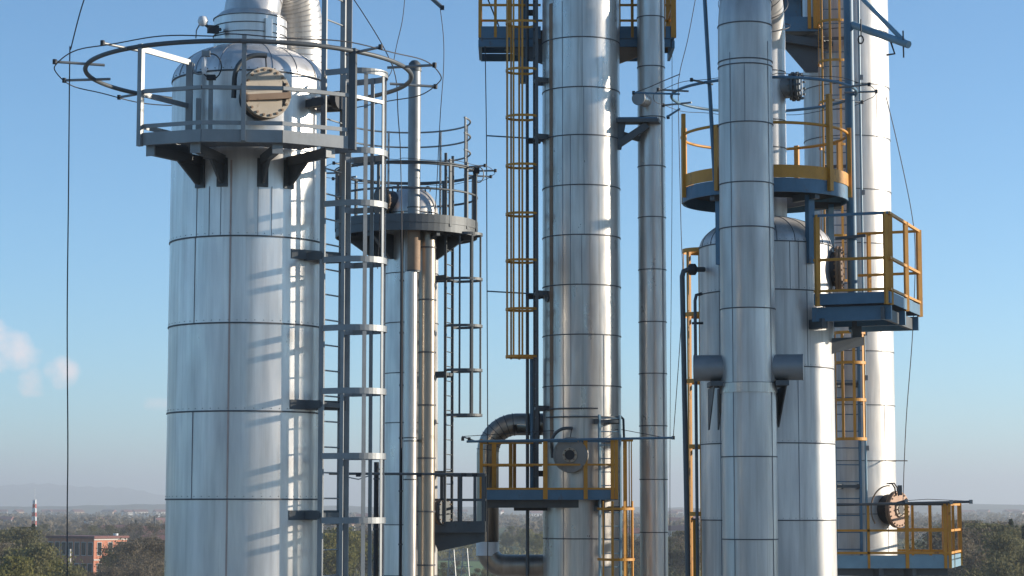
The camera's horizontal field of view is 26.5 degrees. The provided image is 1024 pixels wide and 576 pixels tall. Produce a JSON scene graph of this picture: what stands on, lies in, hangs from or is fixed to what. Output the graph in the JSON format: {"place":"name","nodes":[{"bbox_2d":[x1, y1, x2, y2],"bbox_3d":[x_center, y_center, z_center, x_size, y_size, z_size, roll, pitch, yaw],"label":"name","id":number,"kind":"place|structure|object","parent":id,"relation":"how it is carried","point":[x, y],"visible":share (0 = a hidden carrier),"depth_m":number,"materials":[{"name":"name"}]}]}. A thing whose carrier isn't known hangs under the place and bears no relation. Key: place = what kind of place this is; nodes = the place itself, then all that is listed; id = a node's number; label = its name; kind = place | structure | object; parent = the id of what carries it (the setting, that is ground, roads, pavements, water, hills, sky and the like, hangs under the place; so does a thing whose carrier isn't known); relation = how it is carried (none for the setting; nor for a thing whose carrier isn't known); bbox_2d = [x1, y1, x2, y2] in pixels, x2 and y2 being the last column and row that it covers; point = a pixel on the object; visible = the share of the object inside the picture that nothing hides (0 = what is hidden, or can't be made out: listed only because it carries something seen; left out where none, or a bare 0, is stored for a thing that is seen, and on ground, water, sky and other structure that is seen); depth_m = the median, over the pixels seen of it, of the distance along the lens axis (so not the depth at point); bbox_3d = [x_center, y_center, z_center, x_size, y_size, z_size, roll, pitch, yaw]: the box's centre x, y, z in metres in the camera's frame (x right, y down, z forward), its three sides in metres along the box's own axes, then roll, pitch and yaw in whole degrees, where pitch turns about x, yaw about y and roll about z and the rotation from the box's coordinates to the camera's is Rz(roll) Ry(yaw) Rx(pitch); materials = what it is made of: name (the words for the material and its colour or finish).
{"place":"outdoors","nodes":[
{"label":"outdoors","id":0,"kind":"place"},
{"bbox_2d":[0,483,165,506],"bbox_3d":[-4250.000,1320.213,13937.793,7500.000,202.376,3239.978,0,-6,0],"label":"mountains","id":1,"kind":"structure","parent":0,"point":[48,494],"depth_m":13636.05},
{"bbox_2d":[431,0,443,9],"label":"support beam","id":2,"kind":"structure","parent":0,"point":[438,4],"depth_m":38.73,"materials":[{"name":"grey metal"}]},
{"bbox_2d":[435,10,443,210],"bbox_3d":[-1.329,-3.214,39.944,0.081,3.227,3.165,0,-6,-4],"label":"grounding wire","id":3,"kind":"object","parent":2,"relation":"hanging from","point":[440,111],"visible":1,"depth_m":38.66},
{"bbox_2d":[437,561,490,575],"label":"green field","id":4,"kind":"structure","parent":0,"point":[476,564],"depth_m":789.28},
{"bbox_2d":[0,504,1023,514],"bbox_3d":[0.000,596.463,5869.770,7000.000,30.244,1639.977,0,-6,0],"label":"hills","id":5,"kind":"structure","parent":0,"point":[150,508],"depth_m":5747.97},
{"bbox_2d":[0,0,1023,506],"label":"sky","id":6,"kind":"structure","parent":0,"point":[956,95],"materials":[{"name":"blue"}]},
{"bbox_2d":[26,507,1004,575],"bbox_3d":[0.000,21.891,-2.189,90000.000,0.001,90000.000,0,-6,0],"label":"ground","id":7,"kind":"structure","parent":0,"point":[502,529],"depth_m":1095.93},
{"bbox_2d":[0,529,28,545],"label":"olive tree","id":8,"kind":"object","parent":7,"relation":"on","point":[3,538],"visible":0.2,"depth_m":494.52,"materials":[{"name":"green plant"}]},
{"bbox_2d":[9,540,38,547],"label":"olive tree","id":9,"kind":"object","parent":7,"relation":"on","point":[24,543],"visible":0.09,"depth_m":422.96,"materials":[{"name":"green plant"}]},
{"bbox_2d":[0,526,51,547],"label":"olive tree","id":10,"kind":"object","parent":7,"relation":"on","point":[24,533],"visible":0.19,"depth_m":481.36,"materials":[{"name":"green plant"}]},
{"bbox_2d":[0,556,54,575],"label":"leafing tree","id":11,"kind":"object","parent":7,"relation":"on","point":[17,567],"visible":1,"depth_m":336.76,"materials":[{"name":"green plant"}]},
{"bbox_2d":[7,547,75,575],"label":"leafing tree","id":12,"kind":"object","parent":7,"relation":"on","point":[55,566],"visible":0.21,"depth_m":357.30,"materials":[{"name":"green plant"}]},
{"bbox_2d":[0,542,87,575],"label":"olive tree","id":13,"kind":"object","parent":7,"relation":"on","point":[39,551],"visible":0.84,"depth_m":346.94,"materials":[{"name":"green plant"}]},
{"bbox_2d":[46,535,128,572],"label":"brick building","id":14,"kind":"structure","parent":7,"relation":"on","point":[83,548],"depth_m":639.24,"materials":[{"name":"red brick"}]},
{"bbox_2d":[95,525,125,535],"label":"olive tree","id":15,"kind":"object","parent":7,"relation":"on","point":[109,528],"visible":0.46,"depth_m":969.93,"materials":[{"name":"green plant"}]},
{"bbox_2d":[100,566,125,575],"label":"bare tree","id":16,"kind":"object","parent":7,"relation":"on","point":[111,572],"visible":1,"depth_m":402.34,"materials":[{"name":"brown plant"}]},
{"bbox_2d":[94,547,137,573],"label":"olive tree","id":17,"kind":"object","parent":7,"relation":"on","point":[107,561],"visible":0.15,"depth_m":492.16,"materials":[{"name":"green plant"}]},
{"bbox_2d":[95,542,147,567],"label":"olive tree","id":18,"kind":"object","parent":7,"relation":"on","point":[102,553],"visible":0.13,"depth_m":543.51,"materials":[{"name":"green plant"}]},
{"bbox_2d":[117,526,141,542],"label":"bare tree","id":19,"kind":"object","parent":7,"relation":"on","point":[126,529],"visible":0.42,"depth_m":904.42,"materials":[{"name":"grey plant"}]},
{"bbox_2d":[104,541,158,575],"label":"bare tree","id":20,"kind":"object","parent":7,"relation":"on","point":[141,571],"visible":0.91,"depth_m":428.41,"materials":[{"name":"brown plant"}]},
{"bbox_2d":[108,537,164,575],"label":"bare tree","id":21,"kind":"object","parent":7,"relation":"on","point":[153,547],"visible":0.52,"depth_m":442.38,"materials":[{"name":"brown plant"}]},
{"bbox_2d":[132,523,161,539],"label":"bare tree","id":22,"kind":"object","parent":7,"relation":"on","point":[151,527],"visible":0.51,"depth_m":830.60,"materials":[{"name":"grey plant"}]},
{"bbox_2d":[129,539,164,575],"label":"bare tree","id":23,"kind":"object","parent":7,"relation":"on","point":[161,562],"visible":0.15,"depth_m":472.73,"materials":[{"name":"brown plant"}]},
{"bbox_2d":[323,533,360,574],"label":"leafing tree","id":24,"kind":"object","parent":7,"relation":"on","point":[329,540],"visible":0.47,"depth_m":520.80,"materials":[{"name":"green plant"}]},
{"bbox_2d":[323,527,372,575],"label":"leafing tree","id":25,"kind":"object","parent":7,"relation":"on","point":[356,543],"visible":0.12,"depth_m":538.81,"materials":[{"name":"green plant"}]},
{"bbox_2d":[350,536,378,575],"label":"bare tree","id":26,"kind":"object","parent":7,"relation":"on","point":[366,567],"visible":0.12,"depth_m":581.71,"materials":[{"name":"brown plant"}]},
{"bbox_2d":[444,549,459,575],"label":"lattice pylon","id":27,"kind":"object","parent":7,"relation":"on","point":[450,559],"visible":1,"depth_m":426.28,"materials":[{"name":"metal"}]},
{"bbox_2d":[445,561,467,575],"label":"bare tree","id":28,"kind":"object","parent":7,"relation":"on","point":[457,569],"visible":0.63,"depth_m":593.78,"materials":[{"name":"brown plant"}]},
{"bbox_2d":[457,548,472,575],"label":"lattice pylon","id":29,"kind":"object","parent":7,"relation":"on","point":[466,557],"visible":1,"depth_m":446.42,"materials":[{"name":"metal"}]},
{"bbox_2d":[10,539,928,575],"bbox_3d":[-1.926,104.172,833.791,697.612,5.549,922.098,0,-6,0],"label":"undergrowth","id":30,"kind":"object","parent":7,"relation":"on","point":[502,550],"visible":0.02,"depth_m":932.64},
{"bbox_2d":[499,532,514,550],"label":"olive tree","id":31,"kind":"object","parent":7,"relation":"on","point":[506,541],"visible":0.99,"depth_m":1039.67,"materials":[{"name":"green plant"}]},
{"bbox_2d":[499,526,521,549],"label":"olive tree","id":32,"kind":"object","parent":7,"relation":"on","point":[511,529],"visible":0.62,"depth_m":1061.79,"materials":[{"name":"green plant"}]},
{"bbox_2d":[0,511,1023,539],"bbox_3d":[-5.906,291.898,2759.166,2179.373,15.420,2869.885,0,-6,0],"label":"woods","id":33,"kind":"object","parent":7,"relation":"on","point":[54,521],"visible":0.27,"depth_m":2024.79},
{"bbox_2d":[523,534,542,554],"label":"leafing tree","id":34,"kind":"object","parent":7,"relation":"on","point":[534,540],"visible":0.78,"depth_m":879.53,"materials":[{"name":"green plant"}]},
{"bbox_2d":[622,539,639,573],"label":"bare tree","id":35,"kind":"object","parent":7,"relation":"on","point":[636,556],"visible":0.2,"depth_m":617.94,"materials":[{"name":"brown plant"}]},
{"bbox_2d":[668,530,700,575],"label":"olive tree","id":36,"kind":"object","parent":7,"relation":"on","point":[670,558],"visible":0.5,"depth_m":579.62,"materials":[{"name":"green plant"}]},
{"bbox_2d":[668,531,700,575],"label":"bare tree","id":37,"kind":"object","parent":7,"relation":"on","point":[680,539],"visible":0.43,"depth_m":577.50,"materials":[{"name":"brown plant"}]},
{"bbox_2d":[916,527,992,567],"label":"bare tree","id":38,"kind":"object","parent":7,"relation":"on","point":[933,538],"visible":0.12,"depth_m":374.19,"materials":[{"name":"brown plant"}]},
{"bbox_2d":[932,537,994,575],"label":"bare tree","id":39,"kind":"object","parent":7,"relation":"on","point":[968,547],"visible":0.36,"depth_m":349.09,"materials":[{"name":"brown plant"}]},
{"bbox_2d":[925,527,1009,575],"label":"bare tree","id":40,"kind":"object","parent":7,"relation":"on","point":[968,536],"visible":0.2,"depth_m":363.76,"materials":[{"name":"brown plant"}]},
{"bbox_2d":[955,531,1023,575],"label":"olive tree","id":41,"kind":"object","parent":7,"relation":"on","point":[1003,546],"visible":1,"depth_m":335.58,"materials":[{"name":"green plant"}]},
{"bbox_2d":[963,522,1021,537],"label":"olive tree","id":42,"kind":"object","parent":7,"relation":"on","point":[982,525],"visible":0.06,"depth_m":388.62,"materials":[{"name":"green plant"}]},
{"bbox_2d":[964,539,1023,574],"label":"olive tree","id":43,"kind":"object","parent":7,"relation":"on","point":[1019,544],"visible":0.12,"depth_m":356.12,"materials":[{"name":"green plant"}]},
{"bbox_2d":[982,525,1021,539],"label":"olive tree","id":44,"kind":"object","parent":7,"relation":"on","point":[1004,528],"visible":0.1,"depth_m":386.56,"materials":[{"name":"green plant"}]},
{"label":"plant yard","id":45,"kind":"structure","parent":0,"visible":0},
{"bbox_2d":[164,8,341,575],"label":"distillation column","id":46,"kind":"structure","parent":45,"relation":"on","point":[242,436],"depth_m":27.23,"materials":[{"name":"metal"}]},
{"bbox_2d":[195,16,221,37],"bbox_3d":[-3.900,-3.351,28.004,0.341,0.296,0.140,2,-6,-23],"label":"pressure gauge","id":47,"kind":"object","parent":46,"relation":"attached to","point":[211,29],"visible":1,"depth_m":27.96,"materials":[{"name":"white metal"}]},
{"bbox_2d":[136,35,383,188],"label":"platform","id":48,"kind":"structure","parent":46,"relation":"attached to","point":[180,147],"depth_m":26.68,"materials":[{"name":"metal"}]},
{"bbox_2d":[192,50,221,128],"bbox_3d":[-3.784,-2.416,26.981,0.372,1.059,0.085,0,-6,3],"label":"pressure gauge","id":49,"kind":"object","parent":48,"relation":"attached to","point":[205,54],"visible":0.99,"depth_m":26.98,"materials":[{"name":"metal"}]},
{"bbox_2d":[52,33,441,107],"bbox_3d":[-3.432,-2.775,28.432,5.032,0.068,5.046,0,-6,0],"label":"spray ring","id":50,"kind":"object","parent":48,"relation":"attached to","point":[364,52],"visible":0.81,"depth_m":26.93,"materials":[{"name":"grey metal"}]},
{"bbox_2d":[67,0,83,575],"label":"grounding wire","id":51,"kind":"object","parent":50,"relation":"hanging from","point":[70,48],"visible":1,"depth_m":28.18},
{"bbox_2d":[354,0,401,447],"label":"grounding wire","id":52,"kind":"object","parent":50,"relation":"hanging from","point":[401,225],"visible":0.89,"depth_m":31.06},
{"bbox_2d":[304,0,387,575],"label":"caged ladder","id":53,"kind":"object","parent":46,"relation":"attached to","point":[363,329],"visible":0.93,"depth_m":27.29,"materials":[{"name":"metal"}]},
{"bbox_2d":[224,0,321,68],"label":"overhead pipe","id":54,"kind":"object","parent":45,"relation":"on","point":[303,18],"visible":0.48,"depth_m":29.43,"materials":[{"name":"metal"}]},
{"bbox_2d":[288,0,352,575],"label":"steel upright","id":55,"kind":"object","parent":45,"relation":"on","point":[297,404],"visible":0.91,"depth_m":27.72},
{"bbox_2d":[373,462,382,575],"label":"vertical pipe","id":56,"kind":"object","parent":45,"relation":"on","point":[376,525],"visible":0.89,"depth_m":43.32,"materials":[{"name":"black metal"}]},
{"bbox_2d":[403,60,420,575],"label":"vent pipe","id":57,"kind":"object","parent":45,"relation":"on","point":[410,440],"visible":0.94,"depth_m":40.92,"materials":[{"name":"metal"}]},
{"bbox_2d":[329,472,483,479],"bbox_3d":[-1.957,3.494,40.414,2.892,0.142,0.147,0,-6,0],"label":"spray pipe","id":58,"kind":"object","parent":57,"relation":"attached to","point":[357,474],"visible":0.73,"depth_m":40.44,"materials":[{"name":"grey metal"}]},
{"bbox_2d":[374,186,450,575],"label":"distillation column","id":59,"kind":"structure","parent":45,"relation":"on","point":[392,422],"depth_m":41.64,"materials":[{"name":"metal"}]},
{"bbox_2d":[398,211,403,575],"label":"vertical pipe","id":60,"kind":"object","parent":59,"relation":"attached to","point":[400,544],"visible":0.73,"depth_m":41.22,"materials":[{"name":"silver metal"}]},
{"bbox_2d":[335,117,477,259],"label":"platform","id":61,"kind":"structure","parent":59,"relation":"attached to","point":[438,225],"depth_m":41.70,"materials":[{"name":"grey metal"}]},
{"bbox_2d":[326,158,496,185],"bbox_3d":[-2.054,-2.258,42.435,3.520,0.066,3.452,0,-6,0],"label":"spray ring","id":62,"kind":"object","parent":61,"relation":"attached to","point":[418,160],"visible":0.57,"depth_m":41.65,"materials":[{"name":"grey metal"}]},
{"bbox_2d":[435,153,482,521],"bbox_3d":[-1.078,0.925,41.677,1.050,7.058,0.670,-2,-6,18],"label":"caged ladder","id":63,"kind":"object","parent":59,"relation":"attached to","point":[445,374],"visible":0.94,"depth_m":41.59,"materials":[{"name":"grey metal"}]},
{"bbox_2d":[435,474,486,550],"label":"platform","id":64,"kind":"structure","parent":59,"relation":"attached to","point":[459,532],"depth_m":41.41,"materials":[{"name":"grey metal"}]},
{"bbox_2d":[417,230,435,575],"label":"vertical pipe","id":65,"kind":"object","parent":45,"relation":"on","point":[426,458],"visible":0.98,"depth_m":41.06,"materials":[{"name":"metal"}]},
{"bbox_2d":[542,0,624,575],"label":"distillation column","id":66,"kind":"structure","parent":45,"relation":"on","point":[581,336],"depth_m":44.37,"materials":[{"name":"metal"}]},
{"bbox_2d":[476,411,542,575],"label":"bent duct","id":67,"kind":"object","parent":66,"relation":"attached to","point":[499,564],"visible":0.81,"depth_m":44.79,"materials":[{"name":"grey metal"}]},
{"bbox_2d":[487,291,542,298],"bbox_3d":[0.092,0.139,44.993,1.265,0.138,0.132,1,-6,-12],"label":"standoff rod","id":68,"kind":"object","parent":66,"relation":"attached to","point":[512,292],"visible":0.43,"depth_m":44.91,"materials":[{"name":"blue paint"}]},
{"bbox_2d":[485,46,487,575],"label":"grounding wire","id":69,"kind":"object","parent":68,"relation":"hanging from","point":[487,304],"visible":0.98,"depth_m":44.78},
{"bbox_2d":[505,0,548,487],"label":"caged ladder","id":70,"kind":"object","parent":66,"relation":"attached to","point":[534,260],"visible":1,"depth_m":44.77,"materials":[{"name":"yellow metal"}]},
{"bbox_2d":[525,0,539,575],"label":"vertical pipe","id":71,"kind":"object","parent":66,"relation":"attached to","point":[528,142],"visible":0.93,"depth_m":45.11,"materials":[{"name":"grey metal"}]},
{"bbox_2d":[530,359,542,487],"bbox_3d":[0.530,2.896,44.834,0.325,2.897,0.110,0,-6,0],"label":"vertical pipe","id":72,"kind":"object","parent":66,"relation":"attached to","point":[531,424],"visible":0.55,"depth_m":44.80,"materials":[{"name":"metal"}]},
{"bbox_2d":[480,439,617,510],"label":"platform","id":73,"kind":"structure","parent":66,"relation":"attached to","point":[545,497],"depth_m":43.44,"materials":[{"name":"yellow metal"}]},
{"bbox_2d":[461,429,674,442],"bbox_3d":[1.117,2.976,43.787,4.261,0.302,0.880,0,-6,0],"label":"spray pipe","id":74,"kind":"object","parent":66,"relation":"attached to","point":[469,440],"visible":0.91,"depth_m":43.35,"materials":[{"name":"metal"}]},
{"bbox_2d":[478,0,675,63],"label":"platform","id":75,"kind":"structure","parent":66,"relation":"attached to","point":[492,39],"depth_m":45.92,"materials":[{"name":"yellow metal"}]},
{"bbox_2d":[520,0,532,83],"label":"vertical pipe","id":76,"kind":"object","parent":75,"relation":"attached to","point":[524,58],"visible":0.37,"depth_m":45.99,"materials":[{"name":"metal"}]},
{"bbox_2d":[670,225,671,410],"bbox_3d":[3.371,1.053,46.124,0.145,12.675,0.010,0,-6,0],"label":"grounding wire","id":77,"kind":"object","parent":75,"relation":"attached to","point":[670,338],"visible":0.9,"depth_m":46.12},
{"bbox_2d":[594,415,634,575],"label":"caged ladder","id":78,"kind":"object","parent":66,"relation":"attached to","point":[612,508],"visible":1,"depth_m":43.44,"materials":[{"name":"metal"}]},
{"bbox_2d":[618,440,632,575],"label":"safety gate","id":79,"kind":"structure","parent":78,"relation":"attached to","point":[625,469],"depth_m":43.81,"materials":[{"name":"metal"}]},
{"bbox_2d":[616,117,660,149],"bbox_3d":[2.585,-3.196,45.074,0.981,0.675,0.478,-1,-6,11],"label":"pipe bracket","id":80,"kind":"object","parent":66,"relation":"attached to","point":[624,138],"visible":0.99,"depth_m":44.94,"materials":[{"name":"grey metal"}]},
{"bbox_2d":[632,0,667,575],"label":"riser pipe","id":81,"kind":"object","parent":45,"relation":"on","point":[652,322],"visible":0.96,"depth_m":44.78,"materials":[{"name":"metal"}]},
{"bbox_2d":[691,519,695,575],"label":"orange post","id":82,"kind":"object","parent":45,"relation":"on","point":[694,548],"visible":0.53,"depth_m":37.61,"materials":[{"name":"paint"}]},
{"bbox_2d":[693,0,805,575],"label":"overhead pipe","id":83,"kind":"object","parent":45,"relation":"on","point":[748,366],"visible":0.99,"depth_m":35.86,"materials":[{"name":"metal"}]},
{"bbox_2d":[707,381,723,429],"bbox_3d":[3.395,1.970,36.403,0.230,0.770,1.163,0,-6,0],"label":"pipe support","id":84,"kind":"object","parent":83,"relation":"attached to","point":[712,385],"visible":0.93,"depth_m":36.53,"materials":[{"name":"grey metal"}]},
{"bbox_2d":[653,73,877,114],"bbox_3d":[4.463,-3.412,38.531,3.924,0.066,3.912,0,-6,0],"label":"spray ring","id":85,"kind":"object","parent":83,"relation":"attached to","point":[846,85],"visible":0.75,"depth_m":38.03,"materials":[{"name":"blue paint"}]},
{"bbox_2d":[673,0,695,437],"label":"grounding wire","id":86,"kind":"object","parent":85,"relation":"attached to","point":[680,211],"visible":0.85,"depth_m":40.59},
{"bbox_2d":[698,216,844,575],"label":"distillation column","id":87,"kind":"structure","parent":45,"relation":"on","point":[806,496],"depth_m":37.10,"materials":[{"name":"metal"}]},
{"bbox_2d":[682,247,701,575],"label":"caged ladder","id":88,"kind":"object","parent":87,"relation":"attached to","point":[689,313],"visible":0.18,"depth_m":39.23,"materials":[{"name":"yellow metal"}]},
{"bbox_2d":[680,264,705,575],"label":"bent pipe","id":89,"kind":"object","parent":87,"relation":"attached to","point":[692,269],"visible":1,"depth_m":37.35,"materials":[{"name":"grey metal"}]},
{"bbox_2d":[692,292,702,575],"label":"bent pipe","id":90,"kind":"object","parent":87,"relation":"attached to","point":[695,322],"visible":1,"depth_m":37.20,"materials":[{"name":"grey metal"}]},
{"bbox_2d":[680,94,851,264],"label":"platform","id":91,"kind":"structure","parent":87,"relation":"attached to","point":[830,192],"depth_m":37.44,"materials":[{"name":"yellow metal"}]},
{"bbox_2d":[703,0,713,182],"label":"thin mast","id":92,"kind":"object","parent":91,"relation":"on","point":[708,67],"visible":1,"depth_m":37.41,"materials":[{"name":"metal"}]},
{"bbox_2d":[775,380,788,426],"bbox_3d":[4.438,1.962,36.328,0.220,0.770,1.314,0,-6,0],"label":"pipe support","id":93,"kind":"object","parent":87,"relation":"attached to","point":[781,385],"visible":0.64,"depth_m":36.19,"materials":[{"name":"grey metal"}]},
{"bbox_2d":[832,321,863,353],"bbox_3d":[5.667,0.885,37.788,0.892,0.623,0.254,1,-6,-14],"label":"mast bracket","id":94,"kind":"object","parent":87,"relation":"attached to","point":[855,339],"visible":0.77,"depth_m":37.73,"materials":[{"name":"grey metal"}]},
{"bbox_2d":[835,0,910,329],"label":"davit mast","id":95,"kind":"object","parent":94,"relation":"attached to","point":[899,39],"visible":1,"depth_m":38.20,"materials":[{"name":"metal"}]},
{"bbox_2d":[809,211,922,331],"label":"platform","id":96,"kind":"structure","parent":87,"relation":"attached to","point":[886,309],"depth_m":36.85,"materials":[{"name":"yellow metal"}]},
{"bbox_2d":[803,0,909,555],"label":"distillation column","id":97,"kind":"structure","parent":45,"relation":"on","point":[879,360],"depth_m":45.01,"materials":[{"name":"metal"}]},
{"bbox_2d":[784,0,828,72],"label":"platform","id":98,"kind":"structure","parent":97,"relation":"attached to","point":[801,46],"depth_m":45.09,"materials":[{"name":"grey metal"}]},
{"bbox_2d":[783,0,802,16],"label":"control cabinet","id":99,"kind":"object","parent":98,"relation":"on","point":[794,8],"visible":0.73,"depth_m":45.25,"materials":[{"name":"metal"}]},
{"bbox_2d":[817,0,846,283],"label":"caged ladder","id":100,"kind":"object","parent":97,"relation":"attached to","point":[830,52],"visible":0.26,"depth_m":44.31,"materials":[{"name":"metal"}]},
{"bbox_2d":[834,330,866,555],"bbox_3d":[6.818,3.161,44.047,0.650,4.530,1.132,0,-6,0],"label":"caged ladder","id":101,"kind":"object","parent":97,"relation":"attached to","point":[854,384],"visible":0.68,"depth_m":43.89,"materials":[{"name":"metal"}]},
{"bbox_2d":[836,503,962,575],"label":"platform","id":102,"kind":"structure","parent":97,"relation":"attached to","point":[907,561],"depth_m":43.12,"materials":[{"name":"yellow metal"}]},
{"bbox_2d":[836,499,972,505],"bbox_3d":[7.742,4.253,43.129,2.743,0.145,0.177,0,-6,0],"label":"spray pipe","id":103,"kind":"object","parent":102,"relation":"attached to","point":[904,502],"visible":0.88,"depth_m":43.05,"materials":[{"name":"grey metal"}]},
{"bbox_2d":[885,96,915,499],"bbox_3d":[8.025,0.181,44.607,0.566,8.390,0.226,0,-6,0],"label":"grounding wire","id":104,"kind":"object","parent":97,"relation":"attached to","point":[914,297],"visible":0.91,"depth_m":44.71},
{"bbox_2d":[857,0,868,555],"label":"vertical pipe","id":105,"kind":"object","parent":45,"relation":"on","point":[862,193],"visible":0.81,"depth_m":44.79,"materials":[{"name":"metal"}]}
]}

